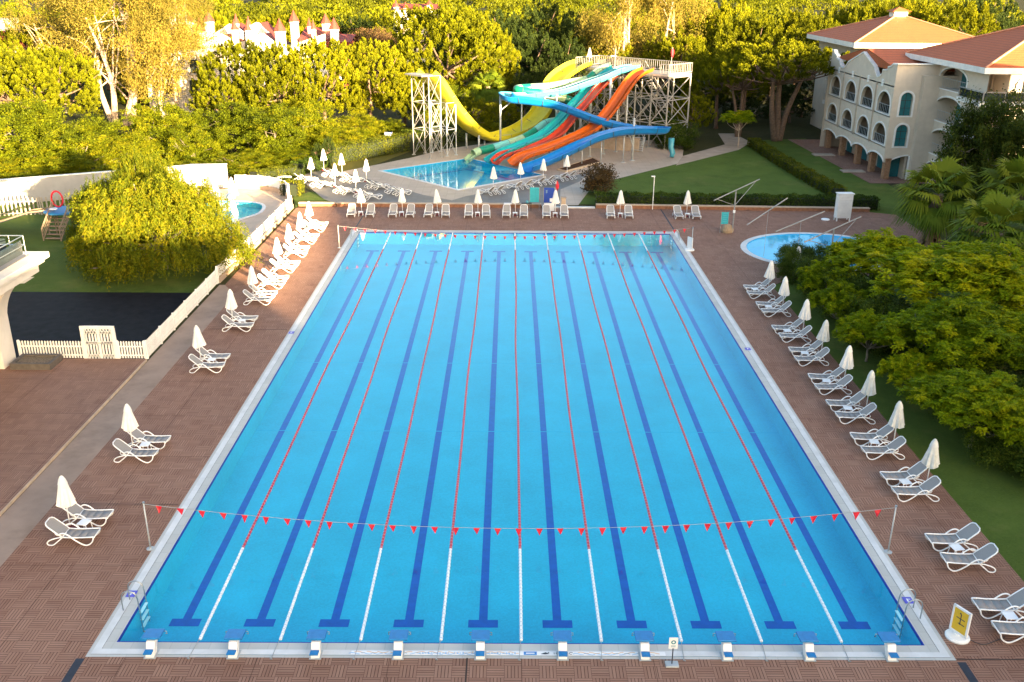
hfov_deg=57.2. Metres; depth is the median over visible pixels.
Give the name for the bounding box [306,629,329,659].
starting block
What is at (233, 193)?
sun lounger
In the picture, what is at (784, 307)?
sun lounger
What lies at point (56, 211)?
slide
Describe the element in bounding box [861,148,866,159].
ground door
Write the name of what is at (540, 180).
sun lounger
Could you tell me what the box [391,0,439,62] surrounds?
castle building
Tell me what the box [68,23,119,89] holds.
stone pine
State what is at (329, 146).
stone pine
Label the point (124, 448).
sun lounger
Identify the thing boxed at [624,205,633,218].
sun lounger
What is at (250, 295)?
sun lounger
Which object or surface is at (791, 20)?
stone pine
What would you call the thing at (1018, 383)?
shrub
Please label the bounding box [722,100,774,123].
stone pine
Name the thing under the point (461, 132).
hedge
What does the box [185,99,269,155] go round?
broadleaf tree
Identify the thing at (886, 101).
hotel building
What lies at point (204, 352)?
sun lounger
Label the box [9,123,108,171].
bush
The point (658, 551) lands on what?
lane rope
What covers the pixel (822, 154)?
stone slab
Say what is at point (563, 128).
water slide
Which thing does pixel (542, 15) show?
stone pine
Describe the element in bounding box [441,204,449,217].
sun lounger
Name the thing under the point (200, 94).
stone pine
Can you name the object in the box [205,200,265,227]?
kids pool basin
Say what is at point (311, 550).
lane rope
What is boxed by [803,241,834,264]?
shrub
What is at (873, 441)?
side table
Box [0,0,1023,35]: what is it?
wood
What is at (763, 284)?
sun lounger
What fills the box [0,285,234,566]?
concrete path
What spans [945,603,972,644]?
warning sign
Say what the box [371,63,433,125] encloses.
stone pine
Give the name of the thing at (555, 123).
water slide
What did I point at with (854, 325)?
feathery tree
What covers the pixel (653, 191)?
path lamp
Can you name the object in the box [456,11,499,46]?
stone pine
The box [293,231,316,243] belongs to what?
sun lounger
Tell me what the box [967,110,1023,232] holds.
broadleaf tree
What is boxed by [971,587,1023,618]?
sun lounger
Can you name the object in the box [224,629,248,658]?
starting block
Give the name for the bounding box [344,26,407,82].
dry tree
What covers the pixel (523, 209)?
sun lounger
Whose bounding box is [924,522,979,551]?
sun lounger
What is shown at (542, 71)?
stone pine
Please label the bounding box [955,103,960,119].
balcony door
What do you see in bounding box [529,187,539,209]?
notice board
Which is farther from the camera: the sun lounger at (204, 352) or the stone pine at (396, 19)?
the stone pine at (396, 19)
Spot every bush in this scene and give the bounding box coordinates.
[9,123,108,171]
[28,149,119,174]
[81,130,164,168]
[153,123,232,165]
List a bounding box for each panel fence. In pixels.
[215,195,293,282]
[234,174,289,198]
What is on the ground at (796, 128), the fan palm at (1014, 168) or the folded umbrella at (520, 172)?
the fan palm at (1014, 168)
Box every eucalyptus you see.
[0,0,115,112]
[25,0,201,126]
[104,0,213,132]
[142,0,229,50]
[574,0,674,114]
[576,20,608,109]
[633,0,716,111]
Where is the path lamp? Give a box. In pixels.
[651,176,654,209]
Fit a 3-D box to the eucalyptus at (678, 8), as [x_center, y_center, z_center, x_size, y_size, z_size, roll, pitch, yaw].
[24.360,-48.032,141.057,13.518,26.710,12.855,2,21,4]
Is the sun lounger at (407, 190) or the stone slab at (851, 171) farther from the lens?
the stone slab at (851, 171)
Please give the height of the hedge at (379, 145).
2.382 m
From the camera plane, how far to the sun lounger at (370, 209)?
81.12 m
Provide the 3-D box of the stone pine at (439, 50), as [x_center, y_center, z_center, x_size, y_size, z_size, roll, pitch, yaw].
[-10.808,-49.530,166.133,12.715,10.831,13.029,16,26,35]
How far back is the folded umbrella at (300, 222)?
72.55 m
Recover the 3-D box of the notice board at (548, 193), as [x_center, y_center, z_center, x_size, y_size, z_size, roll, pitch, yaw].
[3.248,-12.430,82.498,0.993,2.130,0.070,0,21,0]
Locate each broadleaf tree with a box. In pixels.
[0,95,72,168]
[0,157,34,178]
[3,166,89,178]
[42,112,128,158]
[104,29,154,103]
[113,95,210,159]
[162,160,196,172]
[175,157,240,176]
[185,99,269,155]
[209,147,286,174]
[224,103,320,163]
[255,99,347,154]
[259,146,320,166]
[303,126,368,153]
[331,111,394,141]
[364,118,409,135]
[420,101,452,126]
[426,81,474,120]
[472,118,503,135]
[559,28,653,112]
[932,79,1023,218]
[944,134,992,199]
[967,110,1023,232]
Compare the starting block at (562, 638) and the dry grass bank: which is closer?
the starting block at (562, 638)
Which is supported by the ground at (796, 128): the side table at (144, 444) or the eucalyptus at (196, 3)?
the eucalyptus at (196, 3)
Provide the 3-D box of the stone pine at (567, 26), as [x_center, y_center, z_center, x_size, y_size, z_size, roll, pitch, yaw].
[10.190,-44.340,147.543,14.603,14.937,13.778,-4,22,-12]
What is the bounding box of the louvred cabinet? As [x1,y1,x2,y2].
[834,192,854,220]
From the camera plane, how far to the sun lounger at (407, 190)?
88.71 m
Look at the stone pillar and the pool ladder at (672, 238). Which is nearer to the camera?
the pool ladder at (672, 238)
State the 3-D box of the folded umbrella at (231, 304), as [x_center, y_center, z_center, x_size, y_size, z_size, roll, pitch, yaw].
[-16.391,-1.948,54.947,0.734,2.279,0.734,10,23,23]
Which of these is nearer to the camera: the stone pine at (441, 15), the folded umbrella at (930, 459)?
the folded umbrella at (930, 459)
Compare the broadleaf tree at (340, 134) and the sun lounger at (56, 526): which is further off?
the broadleaf tree at (340, 134)
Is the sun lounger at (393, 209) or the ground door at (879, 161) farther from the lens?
the ground door at (879, 161)
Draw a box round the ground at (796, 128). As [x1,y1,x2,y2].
[0,0,1023,516]
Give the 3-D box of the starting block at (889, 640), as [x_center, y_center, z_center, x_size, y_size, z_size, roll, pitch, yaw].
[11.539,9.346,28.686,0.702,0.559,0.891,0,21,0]
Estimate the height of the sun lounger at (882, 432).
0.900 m
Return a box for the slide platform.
[574,55,692,149]
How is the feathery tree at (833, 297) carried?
on the side lawn at (989, 502)
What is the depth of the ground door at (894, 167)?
97.90 m
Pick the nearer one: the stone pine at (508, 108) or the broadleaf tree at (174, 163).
the broadleaf tree at (174, 163)
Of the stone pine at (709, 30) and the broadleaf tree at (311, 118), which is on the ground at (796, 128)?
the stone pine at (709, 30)
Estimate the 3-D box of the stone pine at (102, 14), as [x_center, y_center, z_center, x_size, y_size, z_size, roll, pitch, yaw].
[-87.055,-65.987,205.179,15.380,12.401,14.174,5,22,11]
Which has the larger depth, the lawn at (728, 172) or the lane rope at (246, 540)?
the lawn at (728, 172)
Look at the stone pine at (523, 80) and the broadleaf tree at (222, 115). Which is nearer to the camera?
the broadleaf tree at (222, 115)
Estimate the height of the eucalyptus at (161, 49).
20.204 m
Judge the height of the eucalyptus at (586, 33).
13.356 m
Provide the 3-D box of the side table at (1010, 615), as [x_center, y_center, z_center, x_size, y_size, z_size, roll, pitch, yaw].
[15.907,8.930,30.079,0.405,0.384,0.405,0,21,0]
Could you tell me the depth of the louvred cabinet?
79.73 m
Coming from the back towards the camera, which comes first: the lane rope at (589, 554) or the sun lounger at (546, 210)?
the sun lounger at (546, 210)
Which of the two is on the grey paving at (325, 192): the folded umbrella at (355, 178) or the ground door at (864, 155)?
the folded umbrella at (355, 178)
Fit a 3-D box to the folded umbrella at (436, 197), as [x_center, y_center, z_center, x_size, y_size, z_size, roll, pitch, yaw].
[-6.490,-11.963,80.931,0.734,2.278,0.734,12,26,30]
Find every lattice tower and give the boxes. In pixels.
[405,73,443,158]
[430,100,457,155]
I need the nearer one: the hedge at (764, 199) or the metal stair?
the hedge at (764, 199)
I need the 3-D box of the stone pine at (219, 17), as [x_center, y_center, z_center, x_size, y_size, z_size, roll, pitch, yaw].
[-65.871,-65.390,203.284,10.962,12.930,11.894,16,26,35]
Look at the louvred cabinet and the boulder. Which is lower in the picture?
the boulder
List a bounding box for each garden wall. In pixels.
[0,164,191,204]
[189,163,228,187]
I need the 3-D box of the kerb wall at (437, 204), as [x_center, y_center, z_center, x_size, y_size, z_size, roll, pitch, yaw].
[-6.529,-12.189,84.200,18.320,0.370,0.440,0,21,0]
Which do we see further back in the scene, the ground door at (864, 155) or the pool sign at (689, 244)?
the ground door at (864, 155)
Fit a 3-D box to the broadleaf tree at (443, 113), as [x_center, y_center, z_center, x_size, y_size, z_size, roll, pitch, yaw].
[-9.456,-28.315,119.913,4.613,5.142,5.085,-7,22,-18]
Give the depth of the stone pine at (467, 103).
118.30 m
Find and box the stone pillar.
[561,196,565,204]
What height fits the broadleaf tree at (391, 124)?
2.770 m
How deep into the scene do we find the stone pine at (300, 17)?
197.85 m
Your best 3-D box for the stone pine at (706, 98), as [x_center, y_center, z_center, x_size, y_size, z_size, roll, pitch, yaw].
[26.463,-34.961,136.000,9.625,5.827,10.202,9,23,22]
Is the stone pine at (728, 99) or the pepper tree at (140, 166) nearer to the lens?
the pepper tree at (140, 166)
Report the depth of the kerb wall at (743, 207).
83.70 m
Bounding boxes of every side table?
[76,519,92,527]
[139,442,151,448]
[843,406,852,411]
[868,439,879,445]
[898,479,912,485]
[947,543,964,552]
[999,611,1018,620]
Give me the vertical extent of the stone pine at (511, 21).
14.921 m
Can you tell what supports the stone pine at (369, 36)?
on the ground at (796, 128)
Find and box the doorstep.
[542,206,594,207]
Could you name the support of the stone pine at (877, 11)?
on the ground at (796, 128)
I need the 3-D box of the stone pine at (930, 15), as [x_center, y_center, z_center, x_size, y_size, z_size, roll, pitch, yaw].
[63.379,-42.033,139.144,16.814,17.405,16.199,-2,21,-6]
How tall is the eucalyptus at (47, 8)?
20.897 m
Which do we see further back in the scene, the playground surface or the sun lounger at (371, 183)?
the sun lounger at (371, 183)
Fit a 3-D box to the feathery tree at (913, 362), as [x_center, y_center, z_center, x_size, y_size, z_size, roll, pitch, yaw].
[19.443,1.765,45.621,3.714,2.620,3.829,-2,21,-6]
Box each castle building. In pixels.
[187,10,360,100]
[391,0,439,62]
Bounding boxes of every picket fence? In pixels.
[0,195,71,215]
[16,340,83,357]
[116,340,147,358]
[145,268,217,358]
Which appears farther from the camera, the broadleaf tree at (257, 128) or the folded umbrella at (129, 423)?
the broadleaf tree at (257, 128)
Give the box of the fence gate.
[79,326,118,358]
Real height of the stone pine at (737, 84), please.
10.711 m
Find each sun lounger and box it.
[45,517,100,545]
[62,503,113,526]
[112,438,158,462]
[127,428,170,448]
[188,354,225,372]
[195,347,230,361]
[211,187,219,196]
[221,314,253,331]
[226,309,257,323]
[228,186,237,197]
[243,289,272,304]
[248,285,277,298]
[257,274,285,288]
[261,268,289,282]
[270,259,296,272]
[274,254,300,266]
[283,244,307,256]
[285,240,309,249]
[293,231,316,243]
[294,173,311,180]
[296,227,319,239]
[300,174,317,181]
[303,220,325,231]
[306,216,327,227]
[309,177,327,186]
[316,179,334,187]
[322,168,331,176]
[332,184,351,193]
[339,173,351,181]
[340,185,358,194]
[346,203,356,216]
[353,188,372,198]
[363,190,381,200]
[364,179,381,188]
[365,203,375,216]
[371,180,388,189]
[384,184,402,193]
[388,203,397,217]
[392,186,411,195]
[405,204,415,217]
[423,204,433,217]
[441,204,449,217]
[464,204,472,217]
[480,186,496,195]
[482,204,490,217]
[488,185,505,194]
[502,204,510,217]
[507,181,523,190]
[516,179,533,188]
[520,204,527,217]
[530,177,546,185]
[538,175,555,184]
[542,204,550,218]
[553,173,567,181]
[560,171,576,179]
[560,204,568,217]
[606,205,614,217]
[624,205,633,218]
[672,205,683,218]
[690,205,700,218]
[743,279,771,290]
[747,283,775,298]
[755,296,785,309]
[761,301,791,316]
[771,318,803,334]
[778,325,811,342]
[788,340,821,355]
[794,347,829,365]
[808,367,844,383]
[814,374,852,394]
[825,391,865,411]
[835,402,876,424]
[850,424,893,445]
[860,436,905,459]
[880,461,927,485]
[890,475,940,501]
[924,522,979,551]
[939,543,997,572]
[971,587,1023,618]
[991,616,1023,642]
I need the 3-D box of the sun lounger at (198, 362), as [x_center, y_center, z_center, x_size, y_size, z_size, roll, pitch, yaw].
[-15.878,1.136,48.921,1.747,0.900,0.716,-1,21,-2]
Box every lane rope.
[187,232,390,658]
[270,232,421,659]
[353,233,452,659]
[435,233,483,659]
[514,233,522,660]
[545,233,602,660]
[576,233,685,660]
[607,234,767,661]
[638,234,850,661]
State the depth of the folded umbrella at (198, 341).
49.02 m
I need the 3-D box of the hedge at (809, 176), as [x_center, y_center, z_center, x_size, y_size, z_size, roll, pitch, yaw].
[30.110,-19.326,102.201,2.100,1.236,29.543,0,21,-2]
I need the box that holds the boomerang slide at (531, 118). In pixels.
[417,59,592,148]
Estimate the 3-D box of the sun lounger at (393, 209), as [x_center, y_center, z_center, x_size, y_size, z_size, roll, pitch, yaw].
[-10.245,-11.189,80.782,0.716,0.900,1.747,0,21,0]
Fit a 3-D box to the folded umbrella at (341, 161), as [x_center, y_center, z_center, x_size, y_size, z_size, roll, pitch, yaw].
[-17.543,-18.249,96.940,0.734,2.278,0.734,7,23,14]
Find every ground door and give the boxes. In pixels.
[846,141,851,152]
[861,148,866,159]
[877,155,882,168]
[881,157,899,176]
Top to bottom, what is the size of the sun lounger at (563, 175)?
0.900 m
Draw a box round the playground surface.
[7,292,204,358]
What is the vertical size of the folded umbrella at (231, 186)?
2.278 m
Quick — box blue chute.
[668,138,674,157]
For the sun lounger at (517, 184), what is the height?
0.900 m
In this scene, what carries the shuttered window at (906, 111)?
in the hotel building at (886, 101)
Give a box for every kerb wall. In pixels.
[298,202,335,206]
[336,202,540,207]
[596,203,869,211]
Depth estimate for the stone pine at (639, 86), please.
142.84 m
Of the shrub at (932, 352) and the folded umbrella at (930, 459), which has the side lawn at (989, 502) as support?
the shrub at (932, 352)
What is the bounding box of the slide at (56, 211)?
[0,190,73,240]
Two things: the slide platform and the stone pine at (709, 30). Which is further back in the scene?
the stone pine at (709, 30)
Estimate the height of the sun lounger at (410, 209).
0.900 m
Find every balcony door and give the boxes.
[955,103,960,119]
[960,74,966,87]
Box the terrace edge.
[0,359,146,515]
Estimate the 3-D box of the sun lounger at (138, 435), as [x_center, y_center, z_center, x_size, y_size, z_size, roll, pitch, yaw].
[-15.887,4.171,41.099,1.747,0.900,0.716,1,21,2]
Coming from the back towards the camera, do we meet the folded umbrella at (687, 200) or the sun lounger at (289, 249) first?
the folded umbrella at (687, 200)
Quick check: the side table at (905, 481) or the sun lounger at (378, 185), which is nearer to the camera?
the side table at (905, 481)
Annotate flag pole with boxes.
[142,501,154,550]
[884,505,897,553]
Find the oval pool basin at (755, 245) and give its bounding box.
[740,232,878,270]
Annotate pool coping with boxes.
[85,230,955,659]
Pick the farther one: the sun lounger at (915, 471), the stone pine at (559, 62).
the stone pine at (559, 62)
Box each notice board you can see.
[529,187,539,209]
[543,187,554,210]
[720,212,728,228]
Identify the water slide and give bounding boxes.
[483,65,612,163]
[490,75,619,164]
[498,64,670,172]
[507,67,653,165]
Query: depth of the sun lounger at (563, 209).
81.21 m
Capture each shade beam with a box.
[714,179,759,232]
[747,198,787,255]
[775,211,824,242]
[804,216,860,245]
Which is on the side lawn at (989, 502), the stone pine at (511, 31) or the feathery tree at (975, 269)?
the feathery tree at (975, 269)
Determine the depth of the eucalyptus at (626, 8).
138.48 m
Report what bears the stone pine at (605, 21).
on the ground at (796, 128)
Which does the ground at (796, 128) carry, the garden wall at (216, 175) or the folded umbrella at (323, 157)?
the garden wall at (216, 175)
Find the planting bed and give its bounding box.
[556,157,599,171]
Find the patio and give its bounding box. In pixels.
[788,139,935,183]
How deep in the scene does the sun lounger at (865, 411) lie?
43.75 m
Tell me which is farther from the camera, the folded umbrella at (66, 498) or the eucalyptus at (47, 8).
the eucalyptus at (47, 8)
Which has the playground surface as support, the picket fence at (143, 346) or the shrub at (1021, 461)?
the picket fence at (143, 346)
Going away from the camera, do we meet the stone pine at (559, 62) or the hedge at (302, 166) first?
the hedge at (302, 166)
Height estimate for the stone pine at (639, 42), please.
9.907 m
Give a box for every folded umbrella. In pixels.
[56,475,76,527]
[121,404,138,448]
[192,325,205,366]
[225,289,237,325]
[228,177,235,201]
[247,266,257,300]
[273,237,282,269]
[285,224,293,253]
[296,212,304,240]
[305,201,313,229]
[308,157,313,179]
[320,149,326,170]
[331,163,338,186]
[338,153,344,174]
[352,169,358,193]
[357,189,364,214]
[363,159,369,181]
[398,189,405,214]
[433,189,440,215]
[474,189,481,215]
[490,167,496,182]
[511,189,518,215]
[517,162,523,185]
[540,159,546,181]
[551,190,559,215]
[564,155,569,177]
[587,48,591,59]
[616,190,624,216]
[684,190,691,216]
[764,261,774,294]
[778,276,789,312]
[798,299,810,336]
[816,320,829,359]
[839,345,853,388]
[861,370,875,416]
[888,401,904,450]
[921,439,939,491]
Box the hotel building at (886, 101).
[807,7,1023,180]
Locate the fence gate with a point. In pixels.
(98, 332)
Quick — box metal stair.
[631,135,645,150]
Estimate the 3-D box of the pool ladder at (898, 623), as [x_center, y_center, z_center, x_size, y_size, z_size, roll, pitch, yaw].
[12.922,8.927,30.686,0.615,1.611,0.602,0,21,0]
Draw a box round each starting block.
[141,629,167,658]
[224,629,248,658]
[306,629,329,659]
[388,630,410,659]
[469,630,491,659]
[551,630,572,660]
[632,631,654,660]
[713,631,736,661]
[793,631,818,661]
[874,632,900,661]
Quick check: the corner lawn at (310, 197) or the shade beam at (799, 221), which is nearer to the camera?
the shade beam at (799, 221)
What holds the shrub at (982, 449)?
on the side lawn at (989, 502)
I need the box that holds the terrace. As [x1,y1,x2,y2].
[0,358,144,510]
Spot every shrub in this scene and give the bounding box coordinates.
[577,160,620,195]
[647,109,678,141]
[650,118,701,150]
[773,241,820,283]
[774,238,815,265]
[788,251,830,302]
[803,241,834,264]
[814,265,881,319]
[842,291,915,358]
[906,335,1007,376]
[917,365,991,427]
[958,415,1023,474]
[968,369,1023,433]
[985,432,1023,486]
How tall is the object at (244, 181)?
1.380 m
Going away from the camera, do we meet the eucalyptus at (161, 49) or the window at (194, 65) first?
the eucalyptus at (161, 49)
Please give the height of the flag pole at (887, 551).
1.950 m
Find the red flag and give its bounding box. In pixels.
[670,47,673,74]
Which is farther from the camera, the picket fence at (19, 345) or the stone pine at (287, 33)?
the stone pine at (287, 33)
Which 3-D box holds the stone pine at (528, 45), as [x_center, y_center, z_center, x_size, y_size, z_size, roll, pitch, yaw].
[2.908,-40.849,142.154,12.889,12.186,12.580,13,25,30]
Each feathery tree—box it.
[796,255,867,291]
[807,278,875,319]
[821,227,947,296]
[831,308,912,361]
[863,239,1023,322]
[870,292,1023,378]
[875,347,949,401]
[895,367,1023,448]
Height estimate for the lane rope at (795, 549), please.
0.110 m
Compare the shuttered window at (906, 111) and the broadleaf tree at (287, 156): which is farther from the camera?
the broadleaf tree at (287, 156)
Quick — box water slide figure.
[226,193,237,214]
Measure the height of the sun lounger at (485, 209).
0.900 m
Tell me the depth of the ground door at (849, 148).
112.00 m
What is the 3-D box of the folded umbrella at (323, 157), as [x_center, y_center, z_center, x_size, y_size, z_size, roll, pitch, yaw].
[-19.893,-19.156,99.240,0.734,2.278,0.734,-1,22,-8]
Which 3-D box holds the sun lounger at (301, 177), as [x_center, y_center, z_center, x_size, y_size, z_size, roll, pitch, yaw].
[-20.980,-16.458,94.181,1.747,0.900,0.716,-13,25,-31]
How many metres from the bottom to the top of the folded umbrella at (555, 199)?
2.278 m
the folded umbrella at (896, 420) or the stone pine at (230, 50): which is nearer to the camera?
the folded umbrella at (896, 420)
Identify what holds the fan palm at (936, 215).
on the ground at (796, 128)
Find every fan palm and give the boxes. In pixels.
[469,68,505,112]
[888,155,980,246]
[944,189,1023,286]
[973,154,1023,244]
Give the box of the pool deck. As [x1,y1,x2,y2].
[0,206,1023,681]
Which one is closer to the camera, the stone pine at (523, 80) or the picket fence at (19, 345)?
the picket fence at (19, 345)
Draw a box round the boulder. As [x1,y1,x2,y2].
[721,224,733,233]
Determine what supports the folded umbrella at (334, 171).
on the grey paving at (325, 192)
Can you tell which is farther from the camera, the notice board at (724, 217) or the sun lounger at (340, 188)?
the sun lounger at (340, 188)
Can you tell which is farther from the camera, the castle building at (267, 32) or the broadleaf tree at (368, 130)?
the castle building at (267, 32)
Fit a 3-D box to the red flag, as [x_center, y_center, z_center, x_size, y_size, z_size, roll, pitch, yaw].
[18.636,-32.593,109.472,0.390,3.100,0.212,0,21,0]
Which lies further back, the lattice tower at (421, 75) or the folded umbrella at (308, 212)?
the lattice tower at (421, 75)
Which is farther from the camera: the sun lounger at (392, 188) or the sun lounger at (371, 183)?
the sun lounger at (371, 183)
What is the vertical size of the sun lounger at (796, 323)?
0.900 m
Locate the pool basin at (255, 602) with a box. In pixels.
[119,232,922,657]
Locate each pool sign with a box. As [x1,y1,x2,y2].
[665,637,678,667]
[685,236,693,250]
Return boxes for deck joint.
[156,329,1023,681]
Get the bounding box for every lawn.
[0,199,227,292]
[292,192,336,207]
[579,138,917,224]
[774,277,1023,580]
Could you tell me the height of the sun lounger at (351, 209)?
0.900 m
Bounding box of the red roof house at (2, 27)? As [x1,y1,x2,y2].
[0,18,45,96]
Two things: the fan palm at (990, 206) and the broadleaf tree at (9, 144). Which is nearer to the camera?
the fan palm at (990, 206)
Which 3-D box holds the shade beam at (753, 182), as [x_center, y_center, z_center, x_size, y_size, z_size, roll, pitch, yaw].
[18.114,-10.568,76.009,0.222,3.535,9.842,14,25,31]
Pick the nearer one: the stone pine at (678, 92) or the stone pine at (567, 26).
the stone pine at (678, 92)
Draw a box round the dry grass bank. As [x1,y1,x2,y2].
[1,145,409,184]
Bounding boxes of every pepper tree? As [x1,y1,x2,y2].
[62,168,264,288]
[64,170,152,268]
[110,144,198,244]
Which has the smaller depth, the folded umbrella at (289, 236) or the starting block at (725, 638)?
the starting block at (725, 638)
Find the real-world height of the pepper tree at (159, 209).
7.095 m
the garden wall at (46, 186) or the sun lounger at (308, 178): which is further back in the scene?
the sun lounger at (308, 178)
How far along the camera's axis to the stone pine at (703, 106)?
117.27 m
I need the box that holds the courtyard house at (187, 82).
[141,49,226,115]
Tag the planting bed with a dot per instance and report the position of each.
(575, 166)
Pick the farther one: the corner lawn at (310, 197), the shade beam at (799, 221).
the corner lawn at (310, 197)
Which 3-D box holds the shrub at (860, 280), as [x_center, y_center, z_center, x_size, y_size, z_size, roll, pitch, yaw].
[20.285,-2.631,56.360,4.530,3.704,4.430,6,22,13]
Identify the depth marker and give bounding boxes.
[125,590,137,596]
[902,597,913,603]
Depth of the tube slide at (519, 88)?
111.49 m
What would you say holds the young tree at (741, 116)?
on the path at (730, 140)
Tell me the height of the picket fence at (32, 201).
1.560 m
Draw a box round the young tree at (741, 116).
[718,108,757,146]
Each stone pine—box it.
[0,19,69,100]
[0,42,65,135]
[0,43,103,119]
[6,11,49,45]
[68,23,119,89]
[84,12,131,20]
[88,10,132,66]
[185,75,248,126]
[188,37,280,114]
[190,9,228,31]
[214,19,258,31]
[235,41,324,116]
[250,12,304,39]
[271,6,317,29]
[274,35,367,120]
[285,24,321,42]
[311,143,324,158]
[322,137,334,157]
[323,37,416,116]
[335,15,380,36]
[354,28,404,70]
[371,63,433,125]
[372,4,449,57]
[383,0,505,98]
[397,88,435,124]
[420,33,472,72]
[443,15,521,89]
[447,96,497,125]
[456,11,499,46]
[468,8,546,73]
[484,101,523,121]
[485,18,540,64]
[498,28,569,106]
[501,71,543,115]
[502,0,588,70]
[522,61,572,106]
[531,19,561,45]
[532,36,592,92]
[534,8,618,74]
[552,52,591,96]
[566,10,642,38]
[629,34,648,67]
[630,16,664,51]
[632,39,682,91]
[633,38,683,106]
[639,31,717,116]
[649,84,691,114]
[654,14,726,38]
[665,81,728,114]
[668,92,716,132]
[674,14,726,53]
[676,44,769,128]
[685,0,761,105]
[699,53,783,136]
[704,83,765,109]
[710,9,789,107]
[711,35,849,141]
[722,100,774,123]
[739,84,803,115]
[759,29,806,95]
[760,4,841,109]
[765,98,814,122]
[775,75,814,116]
[807,1,868,52]
[839,0,910,25]
[883,0,947,27]
[903,0,1001,35]
[944,0,1023,33]
[974,11,1022,35]
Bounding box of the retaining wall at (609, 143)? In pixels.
[568,132,639,151]
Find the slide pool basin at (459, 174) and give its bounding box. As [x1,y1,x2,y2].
[378,158,544,189]
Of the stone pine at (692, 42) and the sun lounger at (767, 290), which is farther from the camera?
the stone pine at (692, 42)
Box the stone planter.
[9,354,62,369]
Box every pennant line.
[145,504,889,535]
[342,226,688,239]
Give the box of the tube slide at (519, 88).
[464,62,611,162]
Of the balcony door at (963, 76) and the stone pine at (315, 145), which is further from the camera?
the stone pine at (315, 145)
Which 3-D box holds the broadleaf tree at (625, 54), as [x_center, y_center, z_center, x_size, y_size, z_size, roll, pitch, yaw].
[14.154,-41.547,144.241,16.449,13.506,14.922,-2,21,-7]
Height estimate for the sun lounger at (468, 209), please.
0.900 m
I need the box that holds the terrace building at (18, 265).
[0,235,49,368]
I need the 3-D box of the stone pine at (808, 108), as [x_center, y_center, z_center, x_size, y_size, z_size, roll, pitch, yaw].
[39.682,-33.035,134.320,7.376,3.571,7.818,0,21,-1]
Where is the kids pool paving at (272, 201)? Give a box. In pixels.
[198,189,294,245]
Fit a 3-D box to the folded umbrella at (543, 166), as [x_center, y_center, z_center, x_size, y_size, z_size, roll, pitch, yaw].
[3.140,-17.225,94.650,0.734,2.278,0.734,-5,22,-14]
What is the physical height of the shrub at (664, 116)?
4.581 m
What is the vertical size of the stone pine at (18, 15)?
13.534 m
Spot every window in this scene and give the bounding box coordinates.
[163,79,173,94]
[188,58,197,74]
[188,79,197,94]
[894,125,906,145]
[899,93,911,115]
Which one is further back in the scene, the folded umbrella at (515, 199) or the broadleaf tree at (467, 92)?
the broadleaf tree at (467, 92)
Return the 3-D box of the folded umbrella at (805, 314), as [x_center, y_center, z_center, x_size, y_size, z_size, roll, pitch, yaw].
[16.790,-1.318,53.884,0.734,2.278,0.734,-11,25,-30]
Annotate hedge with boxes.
[248,164,298,177]
[279,177,293,179]
[279,179,304,195]
[290,154,331,174]
[325,131,409,163]
[401,114,548,151]
[594,190,880,210]
[746,137,847,194]
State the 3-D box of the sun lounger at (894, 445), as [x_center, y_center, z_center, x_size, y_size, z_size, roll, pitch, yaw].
[16.024,4.584,40.574,1.747,0.900,0.716,0,21,-1]
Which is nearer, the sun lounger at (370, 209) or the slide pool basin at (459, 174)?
the sun lounger at (370, 209)
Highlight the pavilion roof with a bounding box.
[0,182,32,198]
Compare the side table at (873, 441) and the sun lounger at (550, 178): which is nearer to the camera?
the side table at (873, 441)
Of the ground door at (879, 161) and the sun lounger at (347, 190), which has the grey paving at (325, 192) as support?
the sun lounger at (347, 190)
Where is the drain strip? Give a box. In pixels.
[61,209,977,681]
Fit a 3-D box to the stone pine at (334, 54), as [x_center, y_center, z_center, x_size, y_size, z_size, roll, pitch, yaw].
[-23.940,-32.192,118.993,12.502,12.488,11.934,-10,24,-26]
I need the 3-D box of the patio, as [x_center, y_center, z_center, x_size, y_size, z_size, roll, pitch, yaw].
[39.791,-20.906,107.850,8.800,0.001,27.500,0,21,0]
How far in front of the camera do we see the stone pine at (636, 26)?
182.55 m
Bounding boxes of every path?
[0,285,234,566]
[677,133,747,164]
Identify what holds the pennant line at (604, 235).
hanging from the flag pole
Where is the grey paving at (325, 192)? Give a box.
[300,168,583,205]
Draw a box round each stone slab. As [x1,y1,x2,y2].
[812,153,834,155]
[840,169,865,172]
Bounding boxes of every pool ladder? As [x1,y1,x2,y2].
[121,580,149,631]
[350,228,358,246]
[670,229,679,250]
[892,588,922,638]
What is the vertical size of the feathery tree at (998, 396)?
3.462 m
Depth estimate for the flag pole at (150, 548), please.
33.59 m
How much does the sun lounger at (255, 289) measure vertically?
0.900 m

